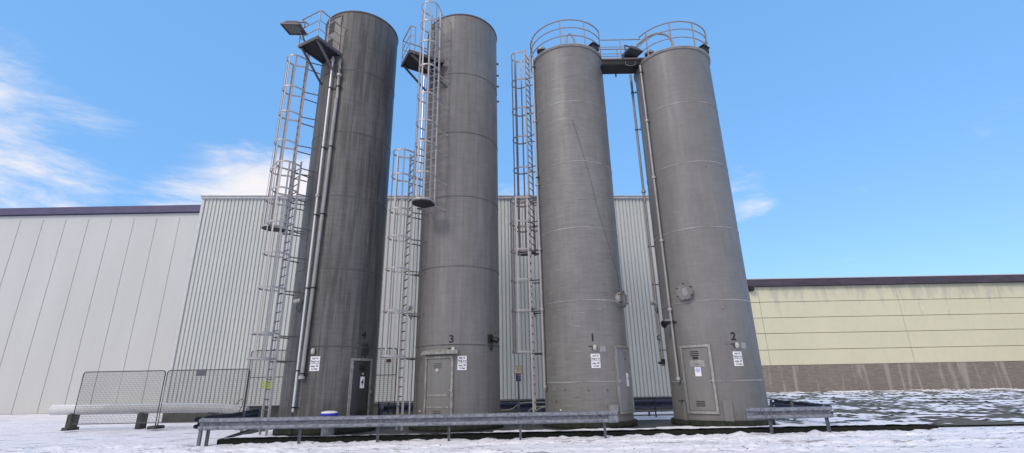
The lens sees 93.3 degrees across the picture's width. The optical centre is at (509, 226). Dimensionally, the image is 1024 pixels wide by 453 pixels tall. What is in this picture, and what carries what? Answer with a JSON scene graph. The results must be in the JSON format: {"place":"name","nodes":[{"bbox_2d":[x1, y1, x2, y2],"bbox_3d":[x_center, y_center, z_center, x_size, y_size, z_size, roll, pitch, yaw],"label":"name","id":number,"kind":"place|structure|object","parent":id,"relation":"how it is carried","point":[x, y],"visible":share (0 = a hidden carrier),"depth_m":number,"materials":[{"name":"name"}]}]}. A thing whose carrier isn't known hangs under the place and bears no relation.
{"place":"outdoors","nodes":[
{"label":"outdoors","id":0,"kind":"place"},
{"bbox_2d":[161,195,672,421],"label":"warehouse","id":1,"kind":"structure","parent":0,"point":[215,324],"depth_m":27.01,"materials":[{"name":"metal"}]},
{"bbox_2d":[0,409,1023,448],"bbox_3d":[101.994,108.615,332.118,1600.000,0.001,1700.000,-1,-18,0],"label":"ground","id":2,"kind":"structure","parent":0,"point":[36,431],"depth_m":18.56,"materials":[{"name":"white snow"}]},
{"bbox_2d":[0,205,200,413],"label":"industrial hall","id":3,"kind":"structure","parent":2,"relation":"on","point":[83,290],"depth_m":40.32,"materials":[{"name":"white metal"}]},
{"bbox_2d":[61,370,165,430],"bbox_3d":[-16.331,7.237,20.193,3.700,2.311,0.600,-1,-18,0],"label":"fence panel","id":4,"kind":"object","parent":2,"relation":"on","point":[70,428],"visible":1,"depth_m":20.18,"materials":[{"name":"metal"}]},
{"bbox_2d":[48,403,249,428],"bbox_3d":[-15.546,8.156,20.808,8.616,1.021,0.550,-1,-18,0],"label":"ground pipe","id":5,"kind":"object","parent":2,"relation":"on","point":[68,410],"visible":0.72,"depth_m":20.79,"materials":[{"name":"snow"},{"name":"galvanised steel"}]},
{"bbox_2d":[149,369,249,428],"bbox_3d":[-12.732,7.154,20.146,3.700,2.315,0.600,-1,-18,0],"label":"fence panel","id":6,"kind":"object","parent":2,"relation":"on","point":[201,372],"visible":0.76,"depth_m":20.21,"materials":[{"name":"wire"},{"name":"dark concrete"},{"name":"grey plastic"}]},
{"bbox_2d":[193,408,261,445],"bbox_3d":[-9.391,6.850,16.748,0.400,0.820,6.575,2,-18,-11],"label":"guardrail","id":7,"kind":"object","parent":2,"relation":"on","point":[251,413],"visible":0.57,"depth_m":15.81,"materials":[{"name":"metal"}]},
{"bbox_2d":[378,405,383,414],"bbox_3d":[-5.233,7.727,19.652,0.190,0.820,4.426,3,-19,-13],"label":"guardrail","id":8,"kind":"object","parent":2,"relation":"on","point":[381,411],"visible":0.56,"depth_m":18.75,"materials":[{"name":"metal"}]},
{"bbox_2d":[0,427,1023,452],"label":"snow","id":9,"kind":"structure","parent":2,"relation":"on","point":[984,440],"depth_m":12.38,"materials":[{"name":"white snow"}]},
{"bbox_2d":[198,411,617,445],"bbox_3d":[-2.836,5.729,13.642,11.821,0.790,0.202,-1,-18,-1],"label":"guardrail","id":10,"kind":"object","parent":9,"relation":"on","point":[379,421],"visible":0.98,"depth_m":13.66,"materials":[{"name":"metal"}]},
{"bbox_2d":[745,406,833,433],"bbox_3d":[8.089,5.630,13.946,2.531,0.790,0.202,0,-18,-2],"label":"guardrail","id":11,"kind":"object","parent":9,"relation":"on","point":[769,413],"visible":0.97,"depth_m":13.96,"materials":[{"name":"metal"}]},
{"bbox_2d":[217,416,937,444],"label":"kerb","id":12,"kind":"structure","parent":2,"relation":"on","point":[572,434],"depth_m":14.00,"materials":[{"name":"grey concrete"}]},
{"bbox_2d":[747,274,1023,392],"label":"storage building","id":13,"kind":"structure","parent":2,"relation":"on","point":[869,333],"depth_m":58.67,"materials":[{"name":"metal"}]},
{"bbox_2d":[0,0,1023,278],"label":"sky","id":14,"kind":"structure","parent":0,"point":[861,138],"materials":[{"name":"blue"}]},
{"bbox_2d":[226,416,920,438],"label":"pavement","id":15,"kind":"structure","parent":0,"point":[641,424],"depth_m":15.31,"materials":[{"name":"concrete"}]},
{"bbox_2d":[243,350,285,416],"bbox_3d":[-9.181,6.651,19.974,3.620,3.041,0.600,-1,-18,0],"label":"fence panel","id":16,"kind":"object","parent":15,"relation":"on","point":[268,386],"visible":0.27,"depth_m":20.01,"materials":[{"name":"metal"}]},
{"bbox_2d":[320,411,338,435],"bbox_3d":[-5.423,5.898,14.463,0.536,0.710,0.536,-1,-18,0],"label":"drum","id":17,"kind":"object","parent":15,"relation":"on","point":[327,431],"visible":0.55,"depth_m":14.30,"materials":[{"name":"blue plastic"}]},
{"bbox_2d":[272,10,397,435],"bbox_3d":[-6.285,-0.745,18.634,3.240,15.960,3.240,-1,-18,0],"label":"silo","id":18,"kind":"object","parent":15,"relation":"on","point":[341,363],"visible":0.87,"depth_m":17.11,"materials":[{"name":"grey metal"}]},
{"bbox_2d":[247,160,316,435],"bbox_3d":[-7.642,2.012,16.036,0.727,9.070,1.338,-16,-23,39],"label":"caged ladder","id":19,"kind":"object","parent":18,"relation":"attached to","point":[272,290],"visible":0.99,"depth_m":15.94,"materials":[{"name":"metal"}]},
{"bbox_2d":[261,54,323,236],"bbox_3d":[-8.136,-3.646,18.367,1.338,8.150,0.727,10,-21,-31],"label":"caged ladder","id":20,"kind":"object","parent":18,"relation":"attached to","point":[283,147],"visible":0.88,"depth_m":18.12,"materials":[{"name":"metal"}]},
{"bbox_2d":[293,298,301,312],"bbox_3d":[-7.063,2.630,16.052,0.299,0.483,0.186,-7,-19,19],"label":"round lamp","id":21,"kind":"object","parent":18,"relation":"attached to","point":[296,301],"visible":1,"depth_m":16.03,"materials":[{"name":"white glass"}]},
{"bbox_2d":[290,57,335,434],"bbox_3d":[-6.674,-0.155,16.862,0.411,13.671,0.180,-1,-18,0],"label":"riser pipe","id":22,"kind":"object","parent":18,"relation":"attached to","point":[317,195],"visible":0.98,"depth_m":16.56,"materials":[{"name":"metal"}]},
{"bbox_2d":[298,59,341,378],"bbox_3d":[-6.554,-0.898,17.060,0.425,12.001,0.290,-1,-18,0],"label":"riser pipe","id":23,"kind":"object","parent":18,"relation":"attached to","point":[313,288],"visible":1,"depth_m":16.65,"materials":[{"name":"metal"}]},
{"bbox_2d":[298,10,346,84],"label":"service platform","id":24,"kind":"structure","parent":18,"relation":"attached to","point":[319,49],"depth_m":18.64,"materials":[{"name":"metal"}]},
{"bbox_2d":[280,20,306,41],"bbox_3d":[-8.241,-7.516,18.522,0.877,0.748,0.695,3,-13,6],"label":"floodlight","id":25,"kind":"object","parent":24,"relation":"attached to","point":[293,27],"visible":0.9,"depth_m":18.50,"materials":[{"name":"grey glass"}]},
{"bbox_2d":[350,361,371,415],"bbox_3d":[-4.845,5.364,15.838,0.132,1.830,0.817,-12,-21,29],"label":"door","id":26,"kind":"structure","parent":18,"relation":"in","point":[361,369],"depth_m":15.80,"materials":[{"name":"metal"}]},
{"bbox_2d":[373,348,397,414],"bbox_3d":[-6.056,6.610,20.022,2.870,3.041,0.600,-1,-18,0],"label":"fence panel","id":27,"kind":"object","parent":15,"relation":"on","point":[387,361],"visible":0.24,"depth_m":20.08,"materials":[{"name":"metal"}]},
{"bbox_2d":[409,14,503,431],"bbox_3d":[-1.954,-0.767,19.048,3.240,16.110,3.319,-1,-18,0],"label":"silo","id":28,"kind":"object","parent":15,"relation":"on","point":[457,368],"visible":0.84,"depth_m":17.37,"materials":[{"name":"grey metal"}]},
{"bbox_2d":[380,148,429,430],"bbox_3d":[-3.726,1.827,17.054,1.338,9.920,0.727,10,-21,-30],"label":"caged ladder","id":29,"kind":"object","parent":28,"relation":"attached to","point":[391,267],"visible":0.98,"depth_m":16.99,"materials":[{"name":"metal"}]},
{"bbox_2d":[408,76,424,414],"bbox_3d":[-3.471,-0.342,18.511,0.170,14.700,0.162,-1,-18,0],"label":"riser pipe","id":30,"kind":"object","parent":28,"relation":"attached to","point":[418,208],"visible":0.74,"depth_m":17.90,"materials":[{"name":"grey metal"}]},
{"bbox_2d":[401,25,447,95],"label":"service platform","id":31,"kind":"structure","parent":28,"relation":"attached to","point":[410,61],"depth_m":19.27,"materials":[{"name":"metal"}]},
{"bbox_2d":[412,1,450,212],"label":"caged ladder","id":32,"kind":"object","parent":28,"relation":"attached to","point":[422,202],"visible":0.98,"depth_m":17.92,"materials":[{"name":"metal"}]},
{"bbox_2d":[426,358,451,413],"bbox_3d":[-2.275,5.230,15.602,0.923,1.850,0.133,-7,-19,17],"label":"door","id":33,"kind":"structure","parent":28,"relation":"in","point":[438,370],"depth_m":15.62,"materials":[{"name":"metal"}]},
{"bbox_2d":[488,334,499,350],"bbox_3d":[-0.494,3.982,16.534,0.329,0.550,0.400,-14,-22,34],"label":"spotlight","id":34,"kind":"object","parent":28,"relation":"attached to","point":[492,339],"visible":1,"depth_m":16.50,"materials":[{"name":"black metal"}]},
{"bbox_2d":[500,402,544,410],"bbox_3d":[0.324,6.811,18.287,2.201,0.307,0.044,-1,-18,0],"label":"hose","id":35,"kind":"object","parent":28,"relation":"attached to","point":[520,403],"visible":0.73,"depth_m":18.29,"materials":[{"name":"grey rubber"}]},
{"bbox_2d":[514,366,521,412],"bbox_3d":[0.335,6.302,18.122,0.310,2.062,0.091,-1,-18,0],"label":"sign post","id":36,"kind":"object","parent":15,"relation":"on","point":[518,371],"visible":0.98,"depth_m":18.29,"materials":[{"name":"metal"}]},
{"bbox_2d":[374,396,673,416],"bbox_3d":[0.633,7.298,19.178,12.200,0.857,0.056,-1,-18,0],"label":"tube railing","id":37,"kind":"object","parent":15,"relation":"on","point":[655,410],"visible":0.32,"depth_m":19.27,"materials":[{"name":"metal"}]},
{"bbox_2d":[380,399,672,414],"bbox_3d":[2.491,7.711,20.081,15.901,0.850,0.190,-1,-18,1],"label":"guardrail","id":38,"kind":"object","parent":15,"relation":"on","point":[648,404],"visible":0.09,"depth_m":20.12,"materials":[{"name":"metal"}]},
{"bbox_2d":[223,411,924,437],"bbox_3d":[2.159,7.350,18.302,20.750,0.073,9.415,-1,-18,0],"label":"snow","id":39,"kind":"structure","parent":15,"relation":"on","point":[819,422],"depth_m":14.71,"materials":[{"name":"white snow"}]},
{"bbox_2d":[531,42,637,428],"bbox_3d":[2.625,-0.307,18.954,3.240,15.020,3.240,-1,-18,0],"label":"silo","id":40,"kind":"object","parent":15,"relation":"on","point":[587,356],"visible":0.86,"depth_m":17.33,"materials":[{"name":"grey metal"}]},
{"bbox_2d":[511,49,538,255],"bbox_3d":[0.707,-3.435,20.945,1.189,9.650,0.727,-10,-20,25],"label":"caged ladder","id":41,"kind":"object","parent":40,"relation":"attached to","point":[516,115],"visible":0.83,"depth_m":20.96,"materials":[{"name":"metal"}]},
{"bbox_2d":[509,193,541,424],"bbox_3d":[0.650,2.855,18.345,1.188,8.620,0.727,-5,-18,10],"label":"caged ladder","id":42,"kind":"object","parent":40,"relation":"attached to","point":[529,310],"visible":0.92,"depth_m":18.53,"materials":[{"name":"metal"}]},
{"bbox_2d":[531,305,535,316],"bbox_3d":[0.896,3.192,18.144,0.186,0.483,0.299,-1,-18,-1],"label":"round lamp","id":43,"kind":"object","parent":42,"relation":"attached to","point":[533,307],"visible":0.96,"depth_m":18.08,"materials":[{"name":"white glass"}]},
{"bbox_2d":[532,58,546,388],"bbox_3d":[1.107,-0.805,18.603,0.185,13.420,0.181,-1,-18,0],"label":"riser pipe","id":44,"kind":"object","parent":40,"relation":"attached to","point":[540,273],"visible":1,"depth_m":18.22,"materials":[{"name":"metal"}]},
{"bbox_2d":[530,19,600,66],"bbox_3d":[2.129,-7.741,20.600,3.147,1.267,1.484,-10,-20,24],"label":"roof railing","id":45,"kind":"object","parent":40,"relation":"on","point":[560,36],"visible":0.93,"depth_m":20.09,"materials":[{"name":"metal"}]},
{"bbox_2d":[565,33,575,42],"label":"roof pipe","id":46,"kind":"object","parent":40,"relation":"on","point":[573,38],"visible":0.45,"depth_m":21.05,"materials":[{"name":"metal"}]},
{"bbox_2d":[572,119,619,287],"bbox_3d":[3.216,-1.023,17.858,1.567,6.507,0.228,7,-20,-24],"label":"wall cable","id":47,"kind":"object","parent":40,"relation":"attached to","point":[596,205],"depth_m":17.61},
{"bbox_2d":[617,348,632,410],"bbox_3d":[3.851,5.083,16.122,0.133,1.980,0.923,-16,-23,38],"label":"door","id":48,"kind":"structure","parent":40,"relation":"in","point":[624,379],"depth_m":16.09,"materials":[{"name":"metal"}]},
{"bbox_2d":[634,44,775,426],"bbox_3d":[6.996,-0.263,18.482,3.240,14.490,3.240,-1,-18,0],"label":"silo","id":49,"kind":"object","parent":15,"relation":"on","point":[721,383],"visible":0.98,"depth_m":16.92,"materials":[{"name":"grey metal"}]},
{"bbox_2d":[600,39,644,76],"bbox_3d":[4.721,-7.153,20.521,1.860,1.432,0.770,-1,-18,0],"label":"footbridge","id":50,"kind":"object","parent":49,"relation":"on","point":[616,66],"visible":0.69,"depth_m":20.21,"materials":[{"name":"metal"}]},
{"bbox_2d":[621,45,642,60],"bbox_3d":[5.080,-7.213,20.082,0.730,0.580,0.635,7,-20,-24],"label":"floodlight","id":51,"kind":"object","parent":50,"relation":"attached to","point":[631,51],"visible":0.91,"depth_m":20.00,"materials":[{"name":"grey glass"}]},
{"bbox_2d":[629,32,673,365],"bbox_3d":[6.269,-1.790,19.213,2.070,14.052,0.280,-7,-19,18],"label":"riser pipe","id":52,"kind":"object","parent":49,"relation":"attached to","point":[643,191],"visible":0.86,"depth_m":19.75,"materials":[{"name":"metal"}]},
{"bbox_2d":[644,195,664,363],"bbox_3d":[5.363,1.820,18.226,0.240,6.490,0.130,-1,-18,0],"label":"valve pipe","id":53,"kind":"object","parent":52,"relation":"attached to","point":[662,361],"visible":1,"depth_m":18.04,"materials":[{"name":"metal"}]},
{"bbox_2d":[651,300,657,312],"bbox_3d":[5.272,2.935,17.602,0.186,0.483,0.299,1,-18,-6],"label":"round lamp","id":54,"kind":"object","parent":49,"relation":"attached to","point":[654,302],"visible":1,"depth_m":17.55,"materials":[{"name":"white glass"}]},
{"bbox_2d":[639,65,683,401],"bbox_3d":[5.520,-0.452,17.921,0.180,13.070,0.197,6,-19,-21],"label":"riser pipe","id":55,"kind":"object","parent":49,"relation":"attached to","point":[669,309],"visible":1,"depth_m":17.65,"materials":[{"name":"metal"}]},
{"bbox_2d":[661,319,676,327],"bbox_3d":[5.518,3.331,16.596,0.592,0.300,0.236,-2,-18,1],"label":"horn speaker","id":56,"kind":"object","parent":55,"relation":"attached to","point":[665,323],"visible":1,"depth_m":16.62},
{"bbox_2d":[638,21,710,61],"bbox_3d":[7.062,-7.235,20.700,2.748,1.257,3.152,-7,-19,17],"label":"roof railing","id":57,"kind":"object","parent":49,"relation":"on","point":[693,37],"visible":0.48,"depth_m":19.49,"materials":[{"name":"metal"}]},
{"bbox_2d":[683,347,715,410],"bbox_3d":[6.127,4.902,15.567,0.910,1.940,0.133,-16,-24,39],"label":"door","id":58,"kind":"structure","parent":49,"relation":"in","point":[699,379],"depth_m":15.57,"materials":[{"name":"metal"}]},
{"bbox_2d":[769,399,832,420],"bbox_3d":[9.959,6.484,16.705,0.198,0.820,5.397,-4,-18,10],"label":"guardrail","id":59,"kind":"object","parent":15,"relation":"on","point":[780,403],"visible":0.47,"depth_m":16.99,"materials":[{"name":"metal"}]},
{"bbox_2d":[766,388,1023,423],"bbox_3d":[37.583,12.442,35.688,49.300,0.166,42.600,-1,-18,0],"label":"snow","id":60,"kind":"structure","parent":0,"point":[912,399],"depth_m":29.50,"materials":[{"name":"white snow"}]},
{"bbox_2d":[831,408,1023,425],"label":"grass verge","id":61,"kind":"object","parent":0,"point":[958,420],"depth_m":18.72,"materials":[{"name":"white snow"}]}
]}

